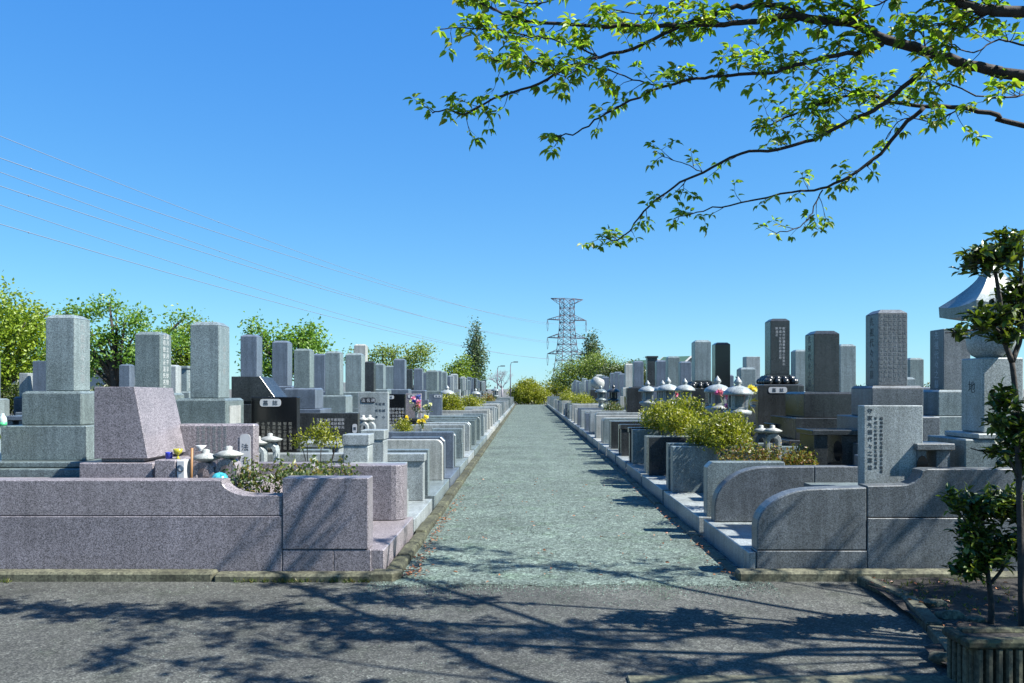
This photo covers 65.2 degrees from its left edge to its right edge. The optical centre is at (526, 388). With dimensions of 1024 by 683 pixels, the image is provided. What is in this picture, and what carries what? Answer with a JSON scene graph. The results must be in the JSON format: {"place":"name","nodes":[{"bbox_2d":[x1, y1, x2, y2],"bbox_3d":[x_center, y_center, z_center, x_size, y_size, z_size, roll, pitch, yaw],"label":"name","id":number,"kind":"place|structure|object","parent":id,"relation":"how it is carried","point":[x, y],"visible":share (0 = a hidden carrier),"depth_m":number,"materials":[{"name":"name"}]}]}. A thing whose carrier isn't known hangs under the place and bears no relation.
{"place":"outdoors","nodes":[
{"label":"outdoors","id":0,"kind":"place"},
{"bbox_2d":[0,581,946,682],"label":"road","id":1,"kind":"structure","parent":0,"point":[605,644],"depth_m":5.22,"materials":[{"name":"grey asphalt"}]},
{"bbox_2d":[0,576,1016,620],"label":"weeds","id":2,"kind":"object","parent":1,"relation":"on","point":[348,581],"visible":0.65,"depth_m":6.38,"materials":[{"name":"green plant"}]},
{"bbox_2d":[627,675,956,682],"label":"gutter","id":3,"kind":"object","parent":1,"relation":"on","point":[788,679],"visible":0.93,"depth_m":4.35,"materials":[{"name":"concrete"}]},
{"bbox_2d":[857,576,946,651],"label":"bed kerb","id":4,"kind":"structure","parent":1,"relation":"on","point":[931,624],"depth_m":5.58,"materials":[{"name":"concrete"}]},
{"bbox_2d":[865,577,1017,663],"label":"soil","id":5,"kind":"structure","parent":1,"relation":"on","point":[1004,606],"depth_m":5.97,"materials":[{"name":"brown soil"}]},
{"bbox_2d":[935,482,1023,623],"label":"camellia","id":6,"kind":"object","parent":5,"relation":"on","point":[980,542],"visible":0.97,"depth_m":5.26,"materials":[{"name":"green plant"}]},
{"bbox_2d":[945,225,1023,626],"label":"camellia","id":7,"kind":"object","parent":5,"relation":"on","point":[1007,251],"visible":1,"depth_m":4.96,"materials":[{"name":"green plant"}]},
{"bbox_2d":[942,627,1023,682],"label":"planter","id":8,"kind":"object","parent":1,"relation":"on","point":[985,654],"visible":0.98,"depth_m":4.20,"materials":[{"name":"concrete"}]},
{"bbox_2d":[0,0,1023,388],"label":"sky","id":9,"kind":"structure","parent":0,"point":[287,123],"materials":[{"name":"blue"}]},
{"bbox_2d":[9,389,1023,568],"bbox_3d":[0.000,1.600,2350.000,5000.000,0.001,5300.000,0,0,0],"label":"ground","id":10,"kind":"structure","parent":0,"point":[701,536],"depth_m":59.54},
{"bbox_2d":[14,373,32,414],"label":"gravestone","id":11,"kind":"object","parent":10,"relation":"on","point":[25,382],"visible":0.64,"depth_m":15.02,"materials":[{"name":"stone"}]},
{"bbox_2d":[0,270,60,398],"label":"camphor tree","id":12,"kind":"object","parent":10,"relation":"on","point":[23,328],"visible":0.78,"depth_m":34.24,"materials":[{"name":"green plant"}]},
{"bbox_2d":[15,361,45,414],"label":"gravestone","id":13,"kind":"object","parent":10,"relation":"on","point":[39,375],"visible":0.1,"depth_m":14.77,"materials":[{"name":"grey stone"}]},
{"bbox_2d":[0,452,100,476],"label":"grave enclosure","id":14,"kind":"object","parent":10,"relation":"on","point":[39,468],"depth_m":8.05,"materials":[{"name":"grey stone"}]},
{"bbox_2d":[1,315,94,459],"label":"gravestone","id":15,"kind":"object","parent":14,"relation":"on","point":[58,419],"visible":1,"depth_m":8.41,"materials":[{"name":"grey stone"}]},
{"bbox_2d":[37,289,204,386],"bbox_3d":[-16.360,-1.223,31.812,6.591,5.656,3.015,0,0,0],"label":"cherry tree","id":16,"kind":"object","parent":10,"relation":"on","point":[109,365],"visible":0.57,"depth_m":31.87,"materials":[{"name":"green plant"}]},
{"bbox_2d":[119,364,134,386],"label":"gravestone","id":17,"kind":"object","parent":10,"relation":"on","point":[126,375],"visible":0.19,"depth_m":14.90,"materials":[{"name":"grey stone"}]},
{"bbox_2d":[135,332,183,399],"bbox_3d":[-4.950,0.175,10.600,1.023,1.850,1.023,0,0,0],"label":"gravestone","id":18,"kind":"object","parent":10,"relation":"on","point":[152,359],"visible":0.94,"depth_m":10.44,"materials":[{"name":"grey stone"}]},
{"bbox_2d":[0,569,371,581],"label":"kerb","id":19,"kind":"structure","parent":10,"relation":"on","point":[113,575],"depth_m":6.62,"materials":[{"name":"concrete"}]},
{"bbox_2d":[162,314,212,365],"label":"camphor tree","id":20,"kind":"object","parent":10,"relation":"on","point":[183,360],"visible":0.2,"depth_m":42.60,"materials":[{"name":"green plant"}]},
{"bbox_2d":[0,462,412,572],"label":"grave enclosure","id":21,"kind":"object","parent":10,"relation":"on","point":[357,522],"visible":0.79,"depth_m":6.79,"materials":[{"name":"pink stone"}]},
{"bbox_2d":[80,387,189,477],"bbox_3d":[-3.735,0.440,7.745,0.673,0.920,0.950,0,0,0],"label":"gravestone","id":22,"kind":"object","parent":21,"relation":"on","point":[137,432],"visible":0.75,"depth_m":7.30,"materials":[{"name":"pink stone"}]},
{"bbox_2d":[155,457,189,477],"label":"incense block","id":23,"kind":"structure","parent":21,"relation":"on","point":[173,467],"depth_m":7.15,"materials":[{"name":"grey stone"}]},
{"bbox_2d":[193,449,219,477],"bbox_3d":[-2.929,0.724,7.300,0.270,0.352,0.266,0,0,0],"label":"stone lantern","id":24,"kind":"object","parent":21,"relation":"on","point":[205,458],"visible":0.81,"depth_m":7.23,"materials":[{"name":"grey stone"}]},
{"bbox_2d":[179,423,258,477],"bbox_3d":[-3.128,0.626,8.126,0.776,0.547,0.148,0,0,0],"label":"epitaph tablet","id":25,"kind":"object","parent":21,"relation":"on","point":[219,437],"visible":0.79,"depth_m":8.06,"materials":[{"name":"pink stone"}]},
{"bbox_2d":[213,446,243,487],"bbox_3d":[-2.728,0.710,7.320,0.270,0.380,0.266,0,0,0],"label":"stone lantern","id":26,"kind":"object","parent":21,"relation":"on","point":[228,454],"visible":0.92,"depth_m":7.25,"materials":[{"name":"grey stone"}]},
{"bbox_2d":[220,452,360,492],"bbox_3d":[-2.067,0.851,7.414,1.305,0.505,0.874,0,0,-40],"label":"shrub","id":27,"kind":"object","parent":21,"relation":"on","point":[300,471],"visible":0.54,"depth_m":7.26,"materials":[{"name":"green plant"}]},
{"bbox_2d":[241,335,261,376],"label":"gravestone","id":28,"kind":"object","parent":10,"relation":"on","point":[251,355],"visible":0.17,"depth_m":14.95,"materials":[{"name":"grey stone"}]},
{"bbox_2d":[272,341,293,391],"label":"gravestone","id":29,"kind":"object","parent":10,"relation":"on","point":[282,364],"visible":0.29,"depth_m":16.84,"materials":[{"name":"grey stone"}]},
{"bbox_2d":[234,309,345,381],"bbox_3d":[-10.763,-1.030,35.969,4.965,5.266,2.995,0,0,0],"label":"leafy tree","id":30,"kind":"object","parent":10,"relation":"on","point":[304,341],"visible":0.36,"depth_m":35.73,"materials":[{"name":"green plant"}]},
{"bbox_2d":[314,354,324,394],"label":"gravestone","id":31,"kind":"object","parent":10,"relation":"on","point":[319,370],"visible":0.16,"depth_m":20.34,"materials":[{"name":"grey stone"}]},
{"bbox_2d":[259,429,431,534],"bbox_3d":[-2.905,1.060,9.404,3.390,1.120,1.608,0,0,0],"label":"grave enclosure","id":32,"kind":"object","parent":10,"relation":"on","point":[367,446],"visible":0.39,"depth_m":9.78,"materials":[{"name":"stone"}]},
{"bbox_2d":[176,322,243,423],"bbox_3d":[-3.860,0.120,9.750,0.862,1.860,0.862,0,0,0],"label":"gravestone","id":33,"kind":"object","parent":32,"relation":"on","point":[209,400],"visible":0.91,"depth_m":9.58,"materials":[{"name":"grey stone"}]},
{"bbox_2d":[251,397,299,452],"bbox_3d":[-3.242,0.576,10.316,0.589,0.948,0.148,0,0,0],"label":"epitaph tablet","id":34,"kind":"object","parent":32,"relation":"on","point":[279,417],"visible":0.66,"depth_m":10.25,"materials":[{"name":"black stone"}]},
{"bbox_2d":[287,418,345,463],"bbox_3d":[-2.506,0.693,9.536,0.737,0.718,0.469,0,0,0],"label":"shrub","id":35,"kind":"object","parent":32,"relation":"on","point":[320,436],"visible":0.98,"depth_m":9.51,"materials":[{"name":"green plant"}]},
{"bbox_2d":[300,439,448,510],"bbox_3d":[-2.905,1.200,11.475,3.390,0.840,1.950,0,0,0],"label":"grave enclosure","id":36,"kind":"object","parent":10,"relation":"on","point":[436,486],"visible":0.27,"depth_m":12.27,"materials":[{"name":"grey stone"}]},
{"bbox_2d":[231,376,286,422],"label":"gravestone","id":37,"kind":"object","parent":36,"relation":"on","point":[245,388],"visible":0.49,"depth_m":11.50,"materials":[{"name":"stone"}]},
{"bbox_2d":[309,432,458,487],"bbox_3d":[-2.905,1.190,13.450,3.390,0.860,1.700,0,0,0],"label":"grave enclosure","id":38,"kind":"object","parent":10,"relation":"on","point":[450,472],"visible":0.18,"depth_m":14.12,"materials":[{"name":"grey stone"}]},
{"bbox_2d":[284,349,330,412],"bbox_3d":[-3.900,0.175,14.000,0.770,1.750,0.770,0,0,0],"label":"gravestone","id":39,"kind":"object","parent":38,"relation":"on","point":[308,394],"visible":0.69,"depth_m":13.86,"materials":[{"name":"grey stone"}]},
{"bbox_2d":[300,413,359,438],"bbox_3d":[-3.201,0.719,12.966,0.951,0.663,0.148,0,0,0],"label":"epitaph tablet","id":40,"kind":"object","parent":38,"relation":"on","point":[347,423],"visible":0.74,"depth_m":12.90,"materials":[{"name":"stone"}]},
{"bbox_2d":[370,569,402,581],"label":"kerb","id":41,"kind":"structure","parent":10,"relation":"on","point":[382,575],"depth_m":6.63,"materials":[{"name":"concrete"}]},
{"bbox_2d":[341,340,442,378],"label":"leafy tree","id":42,"kind":"object","parent":10,"relation":"on","point":[421,351],"visible":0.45,"depth_m":61.65,"materials":[{"name":"green plant"}]},
{"bbox_2d":[389,422,473,463],"bbox_3d":[-2.905,1.180,17.400,3.390,0.880,1.800,0,0,0],"label":"grave enclosure","id":43,"kind":"object","parent":10,"relation":"on","point":[468,453],"visible":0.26,"depth_m":16.64,"materials":[{"name":"stone"}]},
{"bbox_2d":[343,353,364,411],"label":"gravestone","id":44,"kind":"object","parent":43,"relation":"on","point":[354,374],"visible":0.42,"depth_m":18.21,"materials":[{"name":"grey stone"}]},
{"bbox_2d":[389,394,405,424],"bbox_3d":[-2.860,0.579,17.266,0.473,0.942,0.148,0,0,0],"label":"epitaph tablet","id":45,"kind":"object","parent":43,"relation":"on","point":[397,407],"visible":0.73,"depth_m":17.20,"materials":[{"name":"black stone"}]},
{"bbox_2d":[432,428,467,475],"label":"grave enclosure","id":46,"kind":"object","parent":10,"relation":"on","point":[460,462],"visible":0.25,"depth_m":16.11,"materials":[{"name":"grey stone"}]},
{"bbox_2d":[323,351,357,412],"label":"gravestone","id":47,"kind":"object","parent":46,"relation":"on","point":[335,400],"visible":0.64,"depth_m":16.05,"materials":[{"name":"grey stone"}]},
{"bbox_2d":[358,392,388,429],"bbox_3d":[-2.801,0.552,14.616,0.546,0.995,0.148,0,0,0],"label":"epitaph tablet","id":48,"kind":"object","parent":46,"relation":"on","point":[375,405],"visible":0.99,"depth_m":14.55,"materials":[{"name":"stone"}]},
{"bbox_2d":[386,404,515,571],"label":"kerb","id":49,"kind":"structure","parent":10,"relation":"on","point":[403,558],"depth_m":9.68,"materials":[{"name":"concrete"}]},
{"bbox_2d":[422,416,482,449],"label":"grave enclosure","id":50,"kind":"object","parent":10,"relation":"on","point":[478,440],"visible":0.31,"depth_m":22.06,"materials":[{"name":"grey stone"}]},
{"bbox_2d":[365,361,375,391],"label":"gravestone","id":51,"kind":"object","parent":50,"relation":"on","point":[370,376],"visible":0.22,"depth_m":20.28,"materials":[{"name":"stone"}]},
{"bbox_2d":[422,414,486,444],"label":"grave enclosure","id":52,"kind":"object","parent":10,"relation":"on","point":[482,435],"visible":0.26,"depth_m":23.33,"materials":[{"name":"grey stone"}]},
{"bbox_2d":[376,363,390,393],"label":"gravestone","id":53,"kind":"object","parent":52,"relation":"on","point":[380,377],"visible":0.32,"depth_m":22.42,"materials":[{"name":"grey stone"}]},
{"bbox_2d":[422,414,489,439],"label":"grave enclosure","id":54,"kind":"object","parent":10,"relation":"on","point":[485,427],"visible":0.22,"depth_m":25.95,"materials":[{"name":"stone"}]},
{"bbox_2d":[391,359,410,393],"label":"gravestone","id":55,"kind":"object","parent":54,"relation":"on","point":[399,376],"visible":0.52,"depth_m":25.02,"materials":[{"name":"grey stone"}]},
{"bbox_2d":[422,409,492,435],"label":"grave enclosure","id":56,"kind":"object","parent":10,"relation":"on","point":[480,411],"visible":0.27,"depth_m":26.27,"materials":[{"name":"stone"}]},
{"bbox_2d":[440,393,468,409],"bbox_3d":[-2.586,0.616,27.166,1.207,1.034,1.369,0,0,0],"label":"shrub","id":57,"kind":"object","parent":56,"relation":"on","point":[450,400],"visible":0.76,"depth_m":26.97,"materials":[{"name":"green plant"}]},
{"bbox_2d":[442,352,480,379],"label":"leafy tree","id":58,"kind":"object","parent":10,"relation":"on","point":[458,369],"visible":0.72,"depth_m":89.66,"materials":[{"name":"green plant"}]},
{"bbox_2d":[460,315,491,387],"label":"conifer tree","id":59,"kind":"object","parent":10,"relation":"on","point":[477,351],"visible":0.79,"depth_m":91.64,"materials":[{"name":"green plant"}]},
{"bbox_2d":[490,411,494,431],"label":"grave enclosure","id":60,"kind":"object","parent":10,"relation":"on","point":[491,424],"visible":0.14,"depth_m":30.04,"materials":[{"name":"stone"}]},
{"bbox_2d":[411,368,428,409],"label":"gravestone","id":61,"kind":"object","parent":60,"relation":"on","point":[418,380],"visible":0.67,"depth_m":29.34,"materials":[{"name":"grey stone"}]},
{"bbox_2d":[495,407,498,426],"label":"grave enclosure","id":62,"kind":"object","parent":10,"relation":"on","point":[496,422],"visible":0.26,"depth_m":34.01,"materials":[{"name":"stone"}]},
{"bbox_2d":[426,370,442,399],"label":"gravestone","id":63,"kind":"object","parent":62,"relation":"on","point":[432,381],"visible":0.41,"depth_m":33.16,"materials":[{"name":"grey stone"}]},
{"bbox_2d":[504,376,551,404],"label":"bush","id":64,"kind":"object","parent":10,"relation":"on","point":[521,392],"visible":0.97,"depth_m":82.29,"materials":[{"name":"green plant"}]},
{"bbox_2d":[547,298,586,389],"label":"pylon","id":65,"kind":"object","parent":10,"relation":"on","point":[567,329],"visible":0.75,"depth_m":328.95,"materials":[{"name":"metal"}]},
{"bbox_2d":[545,348,626,391],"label":"leafy tree","id":66,"kind":"object","parent":10,"relation":"on","point":[572,370],"visible":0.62,"depth_m":87.64,"materials":[{"name":"green plant"}]},
{"bbox_2d":[577,327,604,378],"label":"conifer tree","id":67,"kind":"object","parent":10,"relation":"on","point":[594,345],"visible":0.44,"depth_m":99.64,"materials":[{"name":"green plant"}]},
{"bbox_2d":[575,408,625,431],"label":"grave enclosure","id":68,"kind":"object","parent":10,"relation":"on","point":[579,419],"visible":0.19,"depth_m":31.00,"materials":[{"name":"grey stone"}]},
{"bbox_2d":[624,361,643,407],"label":"gravestone","id":69,"kind":"object","parent":68,"relation":"on","point":[637,374],"visible":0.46,"depth_m":30.81,"materials":[{"name":"grey stone"}]},
{"bbox_2d":[587,411,651,443],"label":"grave enclosure","id":70,"kind":"object","parent":10,"relation":"on","point":[592,434],"visible":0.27,"depth_m":24.06,"materials":[{"name":"stone"}]},
{"bbox_2d":[626,388,643,411],"bbox_3d":[3.417,0.510,24.450,0.759,1.080,0.300,0,0,0],"label":"epitaph tablet","id":71,"kind":"object","parent":70,"relation":"on","point":[633,397],"visible":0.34,"depth_m":24.30,"materials":[{"name":"stone"}]},
{"bbox_2d":[656,356,679,404],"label":"gravestone","id":72,"kind":"object","parent":70,"relation":"on","point":[672,362],"visible":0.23,"depth_m":23.42,"materials":[{"name":"grey stone"}]},
{"bbox_2d":[599,418,643,455],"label":"grave enclosure","id":73,"kind":"object","parent":10,"relation":"on","point":[604,445],"visible":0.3,"depth_m":20.72,"materials":[{"name":"stone"}]},
{"bbox_2d":[687,340,711,406],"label":"gravestone","id":74,"kind":"object","parent":73,"relation":"on","point":[700,382],"visible":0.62,"depth_m":19.55,"materials":[{"name":"grey stone"}]},
{"bbox_2d":[592,415,657,449],"bbox_3d":[3.575,1.188,22.047,3.390,0.865,1.895,0,0,0],"label":"grave enclosure","id":75,"kind":"object","parent":10,"relation":"on","point":[597,440],"visible":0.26,"depth_m":22.81,"materials":[{"name":"stone"}]},
{"bbox_2d":[607,421,647,463],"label":"grave enclosure","id":76,"kind":"object","parent":10,"relation":"on","point":[613,450],"visible":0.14,"depth_m":18.72,"materials":[{"name":"stone"}]},
{"bbox_2d":[700,342,729,417],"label":"gravestone","id":77,"kind":"object","parent":76,"relation":"on","point":[721,360],"visible":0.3,"depth_m":17.48,"materials":[{"name":"black stone"}]},
{"bbox_2d":[616,424,654,472],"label":"grave enclosure","id":78,"kind":"object","parent":10,"relation":"on","point":[623,458],"visible":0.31,"depth_m":16.70,"materials":[{"name":"stone"}]},
{"bbox_2d":[737,367,755,404],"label":"gravestone","id":79,"kind":"object","parent":78,"relation":"on","point":[746,376],"visible":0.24,"depth_m":15.55,"materials":[{"name":"grey stone"}]},
{"bbox_2d":[545,405,735,575],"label":"kerb","id":80,"kind":"structure","parent":10,"relation":"on","point":[713,553],"depth_m":9.89,"materials":[{"name":"concrete"}]},
{"bbox_2d":[627,429,746,485],"bbox_3d":[3.575,1.190,14.175,3.390,0.860,1.850,0,0,0],"label":"grave enclosure","id":81,"kind":"object","parent":10,"relation":"on","point":[636,468],"visible":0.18,"depth_m":14.92,"materials":[{"name":"stone"}]},
{"bbox_2d":[633,392,711,436],"bbox_3d":[2.750,0.578,14.341,1.270,1.056,2.466,0,0,-7],"label":"shrub","id":82,"kind":"object","parent":81,"relation":"on","point":[671,417],"visible":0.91,"depth_m":14.17,"materials":[{"name":"green plant"}]},
{"bbox_2d":[747,319,803,436],"bbox_3d":[4.300,-0.075,13.750,1.228,2.250,1.228,0,0,0],"label":"gravestone","id":83,"kind":"object","parent":81,"relation":"on","point":[777,351],"visible":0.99,"depth_m":13.59,"materials":[{"name":"stone"}]},
{"bbox_2d":[642,437,783,503],"bbox_3d":[3.575,1.190,12.125,3.390,0.860,1.950,0,0,0],"label":"grave enclosure","id":84,"kind":"object","parent":10,"relation":"on","point":[656,482],"visible":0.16,"depth_m":12.92,"materials":[{"name":"stone"}]},
{"bbox_2d":[704,376,727,437],"bbox_3d":[3.000,0.419,12.600,0.420,1.263,0.420,0,0,0],"label":"stone lantern","id":85,"kind":"object","parent":84,"relation":"on","point":[713,396],"visible":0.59,"depth_m":12.51,"materials":[{"name":"stone"}]},
{"bbox_2d":[723,377,752,442],"bbox_3d":[2.980,0.433,11.300,0.420,1.234,0.420,0,0,0],"label":"stone lantern","id":86,"kind":"object","parent":84,"relation":"on","point":[737,393],"visible":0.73,"depth_m":11.19,"materials":[{"name":"stone"}]},
{"bbox_2d":[756,385,798,442],"bbox_3d":[4.008,0.493,12.816,0.653,1.114,0.148,0,0,0],"label":"epitaph tablet","id":87,"kind":"object","parent":84,"relation":"on","point":[771,400],"visible":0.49,"depth_m":12.75,"materials":[{"name":"stone"}]},
{"bbox_2d":[759,331,851,445],"bbox_3d":[4.300,0.105,11.660,1.434,1.890,1.434,0,0,0],"label":"gravestone","id":88,"kind":"object","parent":84,"relation":"on","point":[821,401],"visible":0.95,"depth_m":11.47,"materials":[{"name":"stone"}]},
{"bbox_2d":[403,0,1023,251],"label":"cherry tree","id":89,"kind":"object","parent":10,"relation":"on","point":[705,21],"visible":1,"depth_m":4.79,"materials":[{"name":"green plant"}]},
{"bbox_2d":[664,446,799,534],"bbox_3d":[3.575,1.200,9.875,3.390,0.840,2.250,0,0,0],"label":"grave enclosure","id":90,"kind":"object","parent":10,"relation":"on","point":[698,475],"visible":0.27,"depth_m":10.52,"materials":[{"name":"stone"}]},
{"bbox_2d":[679,403,756,460],"bbox_3d":[2.622,0.647,10.927,0.993,0.914,1.276,0,0,0],"label":"shrub","id":91,"kind":"object","parent":90,"relation":"on","point":[711,431],"visible":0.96,"depth_m":10.71,"materials":[{"name":"green plant"}]},
{"bbox_2d":[716,438,818,464],"bbox_3d":[2.798,0.839,9.267,1.219,0.532,0.555,0,0,0],"label":"shrub","id":92,"kind":"object","parent":90,"relation":"on","point":[793,457],"visible":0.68,"depth_m":9.22,"materials":[{"name":"green plant"}]},
{"bbox_2d":[796,428,857,464],"bbox_3d":[3.604,0.778,9.520,0.611,0.603,0.560,0,0,0],"label":"offering table","id":93,"kind":"object","parent":90,"relation":"on","point":[831,446],"visible":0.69,"depth_m":9.28,"materials":[{"name":"stone"}]},
{"bbox_2d":[837,310,939,464],"bbox_3d":[4.310,0.055,9.600,1.063,1.990,1.063,0,0,0],"label":"gravestone","id":94,"kind":"object","parent":90,"relation":"on","point":[886,357],"visible":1,"depth_m":9.43,"materials":[{"name":"stone"}]},
{"bbox_2d":[791,350,804,391],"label":"gravestone","id":95,"kind":"object","parent":10,"relation":"on","point":[798,364],"visible":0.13,"depth_m":17.45,"materials":[{"name":"grey stone"}]},
{"bbox_2d":[839,344,855,391],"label":"gravestone","id":96,"kind":"object","parent":10,"relation":"on","point":[847,367],"visible":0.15,"depth_m":14.95,"materials":[{"name":"grey stone"}]},
{"bbox_2d":[703,454,1023,570],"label":"grave enclosure","id":97,"kind":"object","parent":10,"relation":"on","point":[803,517],"visible":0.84,"depth_m":6.84,"materials":[{"name":"stone"}]},
{"bbox_2d":[858,405,922,484],"bbox_3d":[3.299,0.564,7.269,0.531,0.832,0.142,0,0,0],"label":"epitaph tablet","id":98,"kind":"object","parent":97,"relation":"on","point":[889,436],"visible":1,"depth_m":7.20,"materials":[{"name":"stone"}]},
{"bbox_2d":[914,441,954,466],"bbox_3d":[3.651,0.735,7.320,0.343,0.491,0.360,0,0,0],"label":"offering table","id":99,"kind":"object","parent":97,"relation":"on","point":[932,454],"visible":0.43,"depth_m":7.18,"materials":[{"name":"stone"}]},
{"bbox_2d":[735,569,1017,581],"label":"kerb","id":100,"kind":"structure","parent":10,"relation":"on","point":[802,575],"depth_m":6.63,"materials":[{"name":"concrete"}]},
{"bbox_2d":[907,358,929,389],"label":"gravestone","id":101,"kind":"object","parent":10,"relation":"on","point":[915,368],"visible":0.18,"depth_m":20.52,"materials":[{"name":"grey stone"}]},
{"bbox_2d":[923,329,969,434],"bbox_3d":[6.000,0.130,11.350,1.178,1.940,1.178,0,0,0],"label":"gravestone","id":102,"kind":"object","parent":10,"relation":"on","point":[942,398],"visible":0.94,"depth_m":11.16,"materials":[{"name":"stone"}]},
{"bbox_2d":[393,404,748,586],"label":"gravel path","id":103,"kind":"structure","parent":0,"point":[532,435],"depth_m":9.24,"materials":[{"name":"grey gravel"}]},
{"bbox_2d":[402,478,1014,625],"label":"fallen leaves","id":104,"kind":"object","parent":103,"relation":"on","point":[420,568],"visible":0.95,"depth_m":7.24,"materials":[{"name":"brown plant"}]},
{"bbox_2d":[928,269,1022,466],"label":"stone tower","id":105,"kind":"structure","parent":0,"point":[985,369],"depth_m":7.28,"materials":[{"name":"grey stone"}]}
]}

